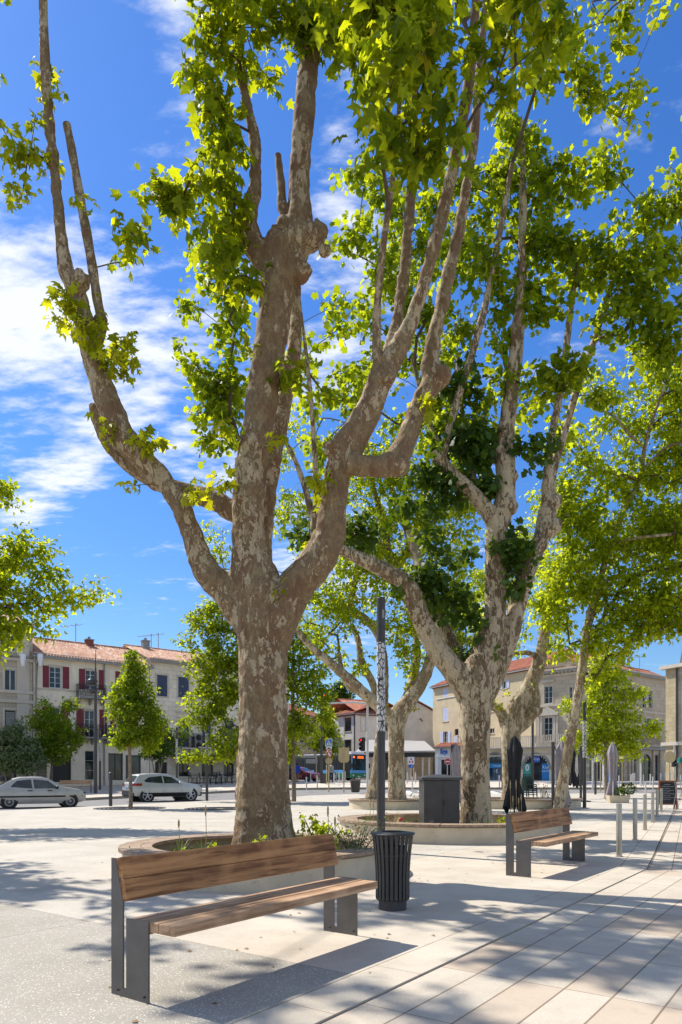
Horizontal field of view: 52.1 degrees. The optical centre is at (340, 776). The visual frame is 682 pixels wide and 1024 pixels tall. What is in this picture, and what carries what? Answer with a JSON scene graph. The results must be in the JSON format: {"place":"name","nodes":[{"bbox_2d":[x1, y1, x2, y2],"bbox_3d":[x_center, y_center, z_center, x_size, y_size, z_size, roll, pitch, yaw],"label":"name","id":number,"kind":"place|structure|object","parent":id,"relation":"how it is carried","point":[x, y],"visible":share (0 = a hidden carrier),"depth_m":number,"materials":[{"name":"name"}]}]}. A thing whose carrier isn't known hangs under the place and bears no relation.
{"place":"outdoors","nodes":[
{"label":"outdoors","id":0,"kind":"place"},
{"bbox_2d":[99,728,100,789],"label":"lamp column","id":1,"kind":"structure","parent":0,"point":[99,759],"depth_m":49.44,"materials":[{"name":"grey metal"}]},
{"bbox_2d":[176,727,177,777],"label":"lamp column","id":2,"kind":"structure","parent":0,"point":[176,752],"depth_m":46.93,"materials":[{"name":"black metal"}]},
{"bbox_2d":[0,793,680,1023],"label":"plaza floor","id":3,"kind":"structure","parent":0,"point":[55,947],"depth_m":6.25,"materials":[{"name":"concrete"}]},
{"bbox_2d":[0,476,121,669],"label":"street tree","id":4,"kind":"object","parent":3,"relation":"on","point":[18,551],"visible":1,"depth_m":18.90,"materials":[{"name":"green plant"}]},
{"bbox_2d":[109,772,112,805],"bbox_3d":[-10.040,0.557,30.400,0.160,1.485,0.158,0,0,0],"label":"dark bollard","id":5,"kind":"object","parent":3,"relation":"on","point":[110,788],"visible":0.92,"depth_m":30.33,"materials":[{"name":"metal"}]},
{"bbox_2d":[93,807,165,809],"bbox_3d":[-8.555,1.291,28.300,2.840,0.010,2.840,0,0,0],"label":"tree grate","id":6,"kind":"object","parent":3,"relation":"on","point":[127,808],"visible":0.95,"depth_m":27.92,"materials":[{"name":"black metal"}]},
{"bbox_2d":[99,649,172,807],"bbox_3d":[-8.265,-1.975,28.226,2.937,6.570,1.983,0,0,0],"label":"street tree","id":7,"kind":"object","parent":3,"relation":"on","point":[147,736],"visible":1,"depth_m":28.08,"materials":[{"name":"green plant"}]},
{"bbox_2d":[206,725,207,800],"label":"lamp column","id":8,"kind":"structure","parent":3,"relation":"on","point":[207,768],"depth_m":36.94,"materials":[{"name":"grey metal"}]},
{"bbox_2d":[185,807,234,809],"bbox_3d":[-4.842,1.291,28.000,2.840,0.010,2.840,0,0,0],"label":"tree grate","id":9,"kind":"object","parent":3,"relation":"on","point":[213,808],"visible":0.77,"depth_m":27.92,"materials":[{"name":"black metal"}]},
{"bbox_2d":[111,834,377,1003],"bbox_3d":[-0.537,0.889,4.875,0.545,0.821,2.132,0,0,36],"label":"park bench","id":10,"kind":"object","parent":3,"relation":"on","point":[136,877],"visible":1,"depth_m":4.53,"materials":[{"name":"wood"}]},
{"bbox_2d":[118,832,375,891],"bbox_3d":[-1.134,1.119,9.620,3.700,0.402,3.698,0,0,0],"label":"round planter","id":11,"kind":"object","parent":3,"relation":"on","point":[358,863],"visible":0.18,"depth_m":8.45,"materials":[{"name":"concrete"}]},
{"bbox_2d":[0,0,579,844],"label":"plane tree","id":12,"kind":"object","parent":11,"relation":"on","point":[394,48],"visible":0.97,"depth_m":9.20,"materials":[{"name":"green plant"}]},
{"bbox_2d":[294,812,350,848],"bbox_3d":[-0.255,0.829,9.644,0.793,0.669,0.592,0,0,0],"label":"shrub","id":13,"kind":"object","parent":11,"relation":"on","point":[318,829],"visible":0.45,"depth_m":9.54,"materials":[{"name":"green plant"}]},
{"bbox_2d":[331,812,389,849],"bbox_3d":[0.188,0.837,9.016,0.734,0.734,0.835,0,0,-42],"label":"shrub","id":14,"kind":"object","parent":11,"relation":"in","point":[359,846],"visible":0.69,"depth_m":8.98,"materials":[{"name":"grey plant"}]},
{"bbox_2d":[170,593,340,801],"bbox_3d":[-4.433,-4.003,36.004,9.241,10.748,4.246,0,0,0],"label":"street tree","id":15,"kind":"object","parent":3,"relation":"on","point":[228,691],"visible":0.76,"depth_m":35.74,"materials":[{"name":"green plant"}]},
{"bbox_2d":[1,816,679,1021],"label":"fallen leaves","id":16,"kind":"object","parent":3,"relation":"on","point":[246,948],"visible":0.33,"depth_m":5.72,"materials":[{"name":"brown plant"}]},
{"bbox_2d":[330,701,368,790],"bbox_3d":[0.493,-1.908,46.000,2.687,6.060,0.166,0,0,0],"label":"signal mast","id":17,"kind":"object","parent":3,"relation":"on","point":[367,744],"visible":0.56,"depth_m":45.96,"materials":[{"name":"grey metal"}]},
{"bbox_2d":[348,798,418,809],"bbox_3d":[1.882,1.119,28.300,3.200,0.402,3.198,0,0,0],"label":"round planter","id":18,"kind":"object","parent":3,"relation":"on","point":[359,803],"visible":0.74,"depth_m":26.99,"materials":[{"name":"concrete"}]},
{"bbox_2d":[307,555,389,801],"bbox_3d":[0.293,-4.203,28.557,3.784,11.065,1.821,0,0,0],"label":"plane tree","id":19,"kind":"object","parent":18,"relation":"in","point":[371,792],"visible":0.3,"depth_m":28.21,"materials":[{"name":"green plant"}]},
{"bbox_2d":[200,394,526,801],"bbox_3d":[0.768,-6.823,27.580,13.340,16.241,3.376,0,0,0],"label":"plane tree","id":20,"kind":"object","parent":18,"relation":"in","point":[399,712],"visible":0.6,"depth_m":27.23,"materials":[{"name":"green plant"}]},
{"bbox_2d":[370,830,414,911],"bbox_3d":[0.506,0.919,6.840,0.444,0.762,0.444,0,0,0],"label":"litter bin","id":21,"kind":"object","parent":3,"relation":"on","point":[392,855],"visible":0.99,"depth_m":6.71,"materials":[{"name":"metal"}]},
{"bbox_2d":[337,813,562,844],"bbox_3d":[2.437,1.119,15.400,5.040,0.402,4.398,0,0,0],"label":"round planter","id":22,"kind":"object","parent":3,"relation":"on","point":[494,833],"visible":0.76,"depth_m":13.38,"materials":[{"name":"concrete"}]},
{"bbox_2d":[169,0,681,822],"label":"plane tree","id":23,"kind":"object","parent":22,"relation":"in","point":[473,442],"visible":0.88,"depth_m":15.12,"materials":[{"name":"green plant"}]},
{"bbox_2d":[416,774,462,823],"bbox_3d":[2.106,0.560,15.000,0.860,1.200,0.700,0,0,-4],"label":"control cabinet","id":24,"kind":"object","parent":22,"relation":"on","point":[439,798],"visible":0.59,"depth_m":14.70,"materials":[{"name":"metal"}]},
{"bbox_2d":[450,743,460,806],"bbox_3d":[3.857,0.075,24.000,0.850,2.450,0.800,0,0,0],"label":"closed parasol","id":25,"kind":"object","parent":3,"relation":"on","point":[455,757],"visible":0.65,"depth_m":23.91,"materials":[{"name":"grey fabric"}]},
{"bbox_2d":[503,736,526,813],"bbox_3d":[5.734,-0.020,23.021,0.760,2.640,0.874,0,0,0],"label":"closed parasol","id":26,"kind":"object","parent":3,"relation":"on","point":[514,752],"visible":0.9,"depth_m":22.83,"materials":[{"name":"black fabric"}]},
{"bbox_2d":[460,797,581,809],"bbox_3d":[7.461,1.119,29.200,5.100,0.402,3.998,0,0,0],"label":"round planter","id":27,"kind":"object","parent":3,"relation":"on","point":[533,803],"visible":0.41,"depth_m":27.50,"materials":[{"name":"concrete"}]},
{"bbox_2d":[464,503,601,798],"bbox_3d":[7.934,-5.202,28.871,5.691,12.946,2.919,0,0,0],"label":"plane tree","id":28,"kind":"object","parent":27,"relation":"in","point":[519,713],"visible":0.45,"depth_m":28.92,"materials":[{"name":"bright leaf"},{"name":"pale bark"},{"name":"twig"}]},
{"bbox_2d":[506,807,597,877],"bbox_3d":[3.021,0.889,9.828,0.545,0.821,2.132,0,0,37],"label":"park bench","id":29,"kind":"object","parent":3,"relation":"on","point":[517,822],"visible":1,"depth_m":9.42,"materials":[{"name":"brown wood"}]},
{"bbox_2d":[541,741,571,809],"bbox_3d":[8.377,-0.027,26.995,1.147,2.706,0.810,0,0,0],"label":"closed parasol","id":30,"kind":"object","parent":3,"relation":"on","point":[556,755],"visible":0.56,"depth_m":26.95,"materials":[{"name":"grey fabric"}]},
{"bbox_2d":[569,746,590,801],"bbox_3d":[12.139,-0.150,36.000,1.268,2.900,0.800,0,0,0],"label":"closed parasol","id":31,"kind":"object","parent":3,"relation":"on","point":[573,780],"visible":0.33,"depth_m":35.92,"materials":[{"name":"black fabric"}]},
{"bbox_2d":[577,751,582,798],"bbox_3d":[13.769,-0.150,40.016,0.575,2.900,0.611,0,0,0],"label":"closed parasol","id":32,"kind":"object","parent":3,"relation":"on","point":[578,776],"visible":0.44,"depth_m":39.90,"materials":[{"name":"black fabric"}]},
{"bbox_2d":[583,702,585,807],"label":"lamp column","id":33,"kind":"structure","parent":3,"relation":"on","point":[584,754],"depth_m":28.83,"materials":[{"name":"black metal"}]},
{"bbox_2d":[519,339,681,808],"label":"plane tree","id":34,"kind":"object","parent":3,"relation":"on","point":[656,531],"visible":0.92,"depth_m":20.76,"materials":[{"name":"green plant"}]},
{"bbox_2d":[555,652,666,797],"bbox_3d":[16.237,-3.251,41.864,6.925,9.236,3.472,0,0,0],"label":"street tree","id":35,"kind":"object","parent":3,"relation":"on","point":[606,693],"visible":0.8,"depth_m":41.69,"materials":[{"name":"green plant"}]},
{"bbox_2d":[605,742,618,798],"bbox_3d":[13.470,-0.144,34.585,0.778,3.112,0.844,0,0,0],"label":"closed parasol","id":36,"kind":"object","parent":3,"relation":"on","point":[612,756],"visible":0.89,"depth_m":34.44,"materials":[{"name":"grey fabric"}]},
{"bbox_2d":[615,803,622,856],"bbox_3d":[4.504,0.870,11.300,0.128,0.860,0.126,0,0,0],"label":"steel bollard","id":37,"kind":"object","parent":3,"relation":"on","point":[618,829],"visible":1,"depth_m":11.26,"materials":[{"name":"metal"}]},
{"bbox_2d":[605,782,637,802],"bbox_3d":[13.797,0.770,34.193,1.490,1.060,0.947,0,0,-3],"label":"planter box","id":38,"kind":"object","parent":3,"relation":"on","point":[621,798],"visible":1,"depth_m":34.01,"materials":[{"name":"concrete"}]},
{"bbox_2d":[632,798,637,839],"bbox_3d":[5.986,0.870,14.200,0.128,0.860,0.126,0,0,0],"label":"steel bollard","id":39,"kind":"object","parent":3,"relation":"on","point":[634,818],"visible":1,"depth_m":14.17,"materials":[{"name":"metal"}]},
{"bbox_2d":[642,794,647,829],"bbox_3d":[7.365,0.870,16.900,0.128,0.860,0.126,0,0,0],"label":"steel bollard","id":40,"kind":"object","parent":3,"relation":"on","point":[644,811],"visible":1,"depth_m":16.87,"materials":[{"name":"metal"}]},
{"bbox_2d":[651,792,653,821],"bbox_3d":[8.802,0.870,19.700,0.128,0.860,0.126,0,0,0],"label":"steel bollard","id":41,"kind":"object","parent":3,"relation":"on","point":[652,806],"visible":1,"depth_m":19.66,"materials":[{"name":"metal"}]},
{"bbox_2d":[656,790,658,816],"bbox_3d":[10.243,0.870,22.600,0.128,0.860,0.126,0,0,0],"label":"steel bollard","id":42,"kind":"object","parent":3,"relation":"on","point":[657,803],"visible":1,"depth_m":22.57,"materials":[{"name":"metal"}]},
{"bbox_2d":[658,781,677,808],"bbox_3d":[13.101,0.735,28.000,0.690,1.130,0.320,0,0,4],"label":"chalkboard","id":43,"kind":"object","parent":3,"relation":"on","point":[669,791],"visible":0.89,"depth_m":27.94,"materials":[{"name":"brown wood"}]},
{"bbox_2d":[664,751,675,779],"bbox_3d":[21.179,-0.226,44.984,0.760,2.785,0.109,0,0,0],"label":"road sign","id":44,"kind":"object","parent":3,"relation":"on","point":[669,757],"visible":0.87,"depth_m":44.93,"materials":[{"name":"beige metal"}]},
{"bbox_2d":[0,789,681,810],"bbox_3d":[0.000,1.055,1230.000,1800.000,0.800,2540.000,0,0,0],"label":"ground","id":45,"kind":"structure","parent":0,"point":[211,797],"depth_m":43.57,"materials":[{"name":"grey asphalt"}]},
{"bbox_2d":[0,614,36,781],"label":"stone house","id":46,"kind":"structure","parent":45,"relation":"on","point":[16,689],"depth_m":51.24,"materials":[{"name":"white paint"}]},
{"bbox_2d":[0,766,16,781],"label":"window","id":47,"kind":"structure","parent":46,"relation":"in","point":[2,778],"depth_m":50.88,"materials":[{"name":"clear glass"}]},
{"bbox_2d":[3,667,16,689],"bbox_3d":[-24.193,-7.036,51.028,1.063,1.830,0.260,0,0,-39],"label":"window","id":48,"kind":"structure","parent":46,"relation":"in","point":[9,676],"depth_m":51.09,"materials":[{"name":"grey glass"}]},
{"bbox_2d":[3,707,16,732],"bbox_3d":[-24.174,-4.043,51.045,1.107,1.924,0.260,0,0,-39],"label":"window","id":49,"kind":"structure","parent":46,"relation":"in","point":[9,714],"depth_m":50.98,"materials":[{"name":"grey glass"}]},
{"bbox_2d":[0,776,85,808],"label":"silver sedan","id":50,"kind":"object","parent":45,"relation":"on","point":[14,792],"visible":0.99,"depth_m":31.87,"materials":[{"name":"beige paint"}]},
{"bbox_2d":[20,637,153,785],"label":"red shutter house","id":51,"kind":"structure","parent":45,"relation":"on","point":[65,668],"depth_m":54.56,"materials":[{"name":"white paint"}]},
{"bbox_2d":[48,664,62,689],"bbox_3d":[-21.727,-7.530,53.030,1.149,1.844,0.260,0,0,-39],"label":"window","id":52,"kind":"structure","parent":51,"relation":"in","point":[55,673],"depth_m":53.15,"materials":[{"name":"grey glass"}]},
{"bbox_2d":[53,756,70,781],"bbox_3d":[-21.463,-0.537,53.374,1.519,1.954,0.060,0,0,-39],"label":"window","id":53,"kind":"structure","parent":51,"relation":"in","point":[63,772],"depth_m":53.47,"materials":[{"name":"black glass"}]},
{"bbox_2d":[83,708,93,736],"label":"window","id":54,"kind":"structure","parent":51,"relation":"in","point":[88,715],"depth_m":54.72,"materials":[{"name":"grey glass"}]},
{"bbox_2d":[85,751,93,779],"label":"window","id":55,"kind":"structure","parent":51,"relation":"in","point":[89,755],"depth_m":54.77,"materials":[{"name":"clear glass"}]},
{"bbox_2d":[84,668,97,690],"bbox_3d":[-19.650,-7.568,54.713,1.081,1.795,0.260,0,0,-39],"label":"window","id":56,"kind":"structure","parent":51,"relation":"in","point":[89,673],"depth_m":54.72,"materials":[{"name":"grey glass"}]},
{"bbox_2d":[108,753,121,779],"bbox_3d":[-18.157,-0.770,56.054,1.204,2.155,0.064,0,0,-39],"label":"window","id":57,"kind":"structure","parent":51,"relation":"in","point":[114,759],"depth_m":56.04,"materials":[{"name":"glass"}]},
{"bbox_2d":[126,755,139,779],"bbox_3d":[-17.020,-0.704,56.982,1.299,2.034,0.060,0,0,-39],"label":"window","id":58,"kind":"structure","parent":51,"relation":"in","point":[135,761],"depth_m":57.09,"materials":[{"name":"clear glass"}]},
{"bbox_2d":[122,773,201,801],"bbox_3d":[-10.450,0.660,40.991,4.430,1.699,2.078,0,0,-37],"label":"silver crossover","id":59,"kind":"object","parent":45,"relation":"on","point":[148,787],"visible":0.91,"depth_m":40.08,"materials":[{"name":"paint"}]},
{"bbox_2d":[144,776,162,782],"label":"side window","id":60,"kind":"structure","parent":59,"relation":"in","point":[157,779],"depth_m":39.88,"materials":[{"name":"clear glass"}]},
{"bbox_2d":[289,703,331,779],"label":"brown house","id":61,"kind":"structure","parent":45,"relation":"on","point":[304,752],"depth_m":99.21,"materials":[{"name":"paint"}]},
{"bbox_2d":[325,739,331,791],"bbox_3d":[-0.793,-0.733,46.948,0.504,3.622,0.372,0,0,-15],"label":"road sign","id":62,"kind":"object","parent":45,"relation":"on","point":[328,752],"visible":0.98,"depth_m":46.97,"materials":[{"name":"metal"}]},
{"bbox_2d":[317,679,355,709],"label":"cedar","id":63,"kind":"object","parent":45,"relation":"on","point":[342,691],"visible":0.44,"depth_m":119.36,"materials":[{"name":"green plant"}]},
{"bbox_2d":[338,747,348,792],"bbox_3d":[0.192,-0.431,46.526,0.720,3.062,0.129,0,0,0],"label":"road sign","id":64,"kind":"object","parent":45,"relation":"on","point":[343,754],"visible":1,"depth_m":46.55,"materials":[{"name":"beige metal"}]},
{"bbox_2d":[350,779,360,791],"bbox_3d":[0.970,0.638,47.000,0.756,0.880,0.745,0,0,0],"label":"litter bin","id":65,"kind":"object","parent":45,"relation":"on","point":[355,785],"visible":1,"depth_m":46.72,"materials":[{"name":"metal"}]},
{"bbox_2d":[325,698,387,746],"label":"long roof house","id":66,"kind":"structure","parent":45,"relation":"on","point":[362,713],"depth_m":106.08,"materials":[{"name":"paint"}]},
{"bbox_2d":[334,703,393,779],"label":"white house","id":67,"kind":"structure","parent":45,"relation":"on","point":[348,720],"depth_m":105.19,"materials":[{"name":"paint"}]},
{"bbox_2d":[343,716,351,731],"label":"window","id":68,"kind":"structure","parent":67,"relation":"in","point":[348,721],"depth_m":105.57,"materials":[{"name":"glass"}]},
{"bbox_2d":[343,739,351,751],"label":"window","id":69,"kind":"structure","parent":67,"relation":"in","point":[348,742],"depth_m":105.44,"materials":[{"name":"metal"}]},
{"bbox_2d":[86,787,681,799],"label":"kerb","id":70,"kind":"structure","parent":45,"relation":"on","point":[337,788],"depth_m":52.41,"materials":[{"name":"concrete"}]},
{"bbox_2d":[404,700,432,774],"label":"gabled house","id":71,"kind":"structure","parent":45,"relation":"on","point":[419,725],"depth_m":100.00,"materials":[{"name":"beige paint"}]},
{"bbox_2d":[383,518,550,656],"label":"street tree","id":72,"kind":"object","parent":45,"relation":"on","point":[481,574],"visible":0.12,"depth_m":65.47,"materials":[{"name":"green plant"}]},
{"bbox_2d":[531,722,533,789],"bbox_3d":[13.739,-1.732,50.000,0.200,5.352,0.200,0,0,0],"label":"slim pole","id":73,"kind":"object","parent":45,"relation":"on","point":[532,749],"visible":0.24,"depth_m":49.92,"materials":[{"name":"metal"}]},
{"bbox_2d":[545,655,665,780],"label":"corner building","id":74,"kind":"structure","parent":45,"relation":"on","point":[654,766],"depth_m":82.17,"materials":[{"name":"white paint"}]},
{"bbox_2d":[617,756,621,780],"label":"window","id":75,"kind":"structure","parent":74,"relation":"in","point":[619,769],"depth_m":78.80,"materials":[{"name":"glass"}]},
{"bbox_2d":[642,754,650,780],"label":"window","id":76,"kind":"structure","parent":74,"relation":"in","point":[646,766],"depth_m":82.48,"materials":[{"name":"glass"}]},
{"bbox_2d":[0,0,681,713],"label":"sky","id":77,"kind":"structure","parent":0,"point":[118,60],"materials":[{"name":"blue"}]},
{"bbox_2d":[70,779,681,797],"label":"pavement","id":78,"kind":"structure","parent":0,"point":[117,790],"depth_m":54.97,"materials":[{"name":"grey concrete"}]},
{"bbox_2d":[0,715,50,780],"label":"street tree","id":79,"kind":"object","parent":78,"relation":"on","point":[15,748],"visible":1,"depth_m":46.59,"materials":[{"name":"green plant"}]},
{"bbox_2d":[24,693,88,780],"bbox_3d":[-19.967,-2.427,49.055,4.426,6.845,3.085,0,0,-22],"label":"street tree","id":80,"kind":"object","parent":78,"relation":"on","point":[49,728],"visible":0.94,"depth_m":48.61,"materials":[{"name":"green plant"}]},
{"bbox_2d":[59,780,91,792],"bbox_3d":[-17.695,0.670,46.471,2.020,0.860,0.540,0,0,-18],"label":"slatted bench","id":81,"kind":"object","parent":78,"relation":"on","point":[73,781],"visible":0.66,"depth_m":46.56,"materials":[{"name":"brown wood"}]},
{"bbox_2d":[87,649,97,792],"bbox_3d":[-16.376,-3.628,45.902,0.644,9.500,0.420,0,0,0],"label":"street light","id":82,"kind":"object","parent":78,"relation":"on","point":[94,689],"visible":1,"depth_m":45.91,"materials":[{"name":"metal"}]},
{"bbox_2d":[135,718,192,772],"bbox_3d":[-12.842,-1.775,51.077,3.810,5.380,2.881,0,0,25],"label":"street tree","id":83,"kind":"object","parent":78,"relation":"on","point":[166,752],"visible":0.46,"depth_m":50.85,"materials":[{"name":"green plant"}]},
{"bbox_2d":[123,638,290,781],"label":"blue shutter house","id":84,"kind":"structure","parent":78,"relation":"on","point":[168,678],"depth_m":59.72,"materials":[{"name":"paint"}]},
{"bbox_2d":[155,762,166,773],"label":"window","id":85,"kind":"structure","parent":84,"relation":"in","point":[164,767],"depth_m":58.63,"materials":[{"name":"black glass"}]},
{"bbox_2d":[155,673,168,697],"bbox_3d":[-15.018,-7.605,58.477,1.194,2.009,0.260,0,0,-39],"label":"window","id":86,"kind":"structure","parent":84,"relation":"in","point":[156,674],"depth_m":58.48,"materials":[{"name":"plastic"}]},
{"bbox_2d":[179,762,187,775],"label":"window","id":87,"kind":"structure","parent":84,"relation":"in","point":[183,768],"depth_m":59.80,"materials":[{"name":"black glass"}]},
{"bbox_2d":[202,762,212,775],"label":"window","id":88,"kind":"structure","parent":84,"relation":"in","point":[210,767],"depth_m":61.40,"materials":[{"name":"black glass"}]},
{"bbox_2d":[224,762,232,775],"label":"window","id":89,"kind":"structure","parent":84,"relation":"in","point":[226,769],"depth_m":62.61,"materials":[{"name":"black glass"}]},
{"bbox_2d":[301,755,317,781],"bbox_3d":[-2.719,-0.658,59.984,1.400,2.316,0.109,0,0,0],"label":"road sign","id":90,"kind":"object","parent":78,"relation":"on","point":[311,761],"visible":0.92,"depth_m":59.93,"materials":[{"name":"metal"}]},
{"bbox_2d":[320,721,322,782],"bbox_3d":[-1.623,-3.211,58.000,0.240,7.600,0.234,0,0,0],"label":"mast","id":91,"kind":"object","parent":78,"relation":"on","point":[321,753],"visible":0.66,"depth_m":57.92,"materials":[{"name":"metal"}]},
{"bbox_2d":[304,706,344,781],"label":"street tree","id":92,"kind":"object","parent":78,"relation":"on","point":[331,731],"visible":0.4,"depth_m":61.71,"materials":[{"name":"green plant"}]},
{"bbox_2d":[356,740,434,779],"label":"covered hall","id":93,"kind":"structure","parent":78,"relation":"on","point":[422,753],"depth_m":95.00,"materials":[{"name":"white plastic"}]},
{"bbox_2d":[433,742,460,774],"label":"optician shop","id":94,"kind":"structure","parent":78,"relation":"on","point":[442,752],"depth_m":85.69,"materials":[{"name":"white paint"}]},
{"bbox_2d":[429,649,577,773],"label":"sand house","id":95,"kind":"structure","parent":78,"relation":"on","point":[446,719],"depth_m":92.18,"materials":[{"name":"plaster"},{"name":"red tile"},{"name":"glass"}]},
{"bbox_2d":[489,734,588,780],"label":"arcade","id":96,"kind":"object","parent":78,"relation":"on","point":[542,763],"visible":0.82,"depth_m":77.23,"materials":[{"name":"beige stone"}]},
{"bbox_2d":[489,752,500,780],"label":"window","id":97,"kind":"structure","parent":96,"relation":"in","point":[495,762],"depth_m":81.26,"materials":[{"name":"blue glass"}]},
{"bbox_2d":[521,753,550,780],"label":"window","id":98,"kind":"structure","parent":96,"relation":"in","point":[542,765],"depth_m":77.11,"materials":[{"name":"blue glass"}]},
{"bbox_2d":[536,653,606,746],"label":"stone townhouse","id":99,"kind":"structure","parent":96,"relation":"on","point":[556,685],"depth_m":75.50,"materials":[{"name":"white paint"}]},
{"bbox_2d":[542,716,552,741],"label":"window","id":100,"kind":"structure","parent":99,"relation":"in","point":[547,723],"depth_m":76.37,"materials":[{"name":"white paint"}]},
{"bbox_2d":[543,684,553,704],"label":"window","id":101,"kind":"structure","parent":99,"relation":"in","point":[549,689],"depth_m":76.21,"materials":[{"name":"white paint"}]},
{"bbox_2d":[659,652,681,781],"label":"ochre townhouse","id":102,"kind":"structure","parent":78,"relation":"on","point":[674,704],"depth_m":61.10,"materials":[{"name":"paint"}]},
{"bbox_2d":[377,597,384,830],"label":"lamp column","id":103,"kind":"structure","parent":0,"point":[380,709],"depth_m":11.93,"materials":[{"name":"metal"}]},
{"bbox_2d":[289,780,651,781],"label":"side road","id":104,"kind":"structure","parent":0,"point":[418,781],"depth_m":66.80,"materials":[{"name":"grey asphalt"}]},
{"bbox_2d":[289,767,319,780],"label":"red car","id":105,"kind":"object","parent":104,"relation":"on","point":[304,772],"visible":0.41,"depth_m":68.99,"materials":[{"name":"paint"}]},
{"bbox_2d":[289,752,369,780],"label":"city bus","id":106,"kind":"object","parent":104,"relation":"on","point":[355,766],"visible":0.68,"depth_m":80.40,"materials":[{"name":"blue metal"}]},
{"bbox_2d":[322,794,681,1023],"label":"paving","id":107,"kind":"structure","parent":0,"point":[612,954],"depth_m":4.69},
{"bbox_2d":[320,794,680,1023],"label":"gutter","id":108,"kind":"object","parent":107,"relation":"on","point":[496,940],"visible":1,"depth_m":5.17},
{"bbox_2d":[594,748,596,793],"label":"lamp column","id":109,"kind":"structure","parent":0,"point":[595,777],"depth_m":44.95,"materials":[{"name":"black metal"}]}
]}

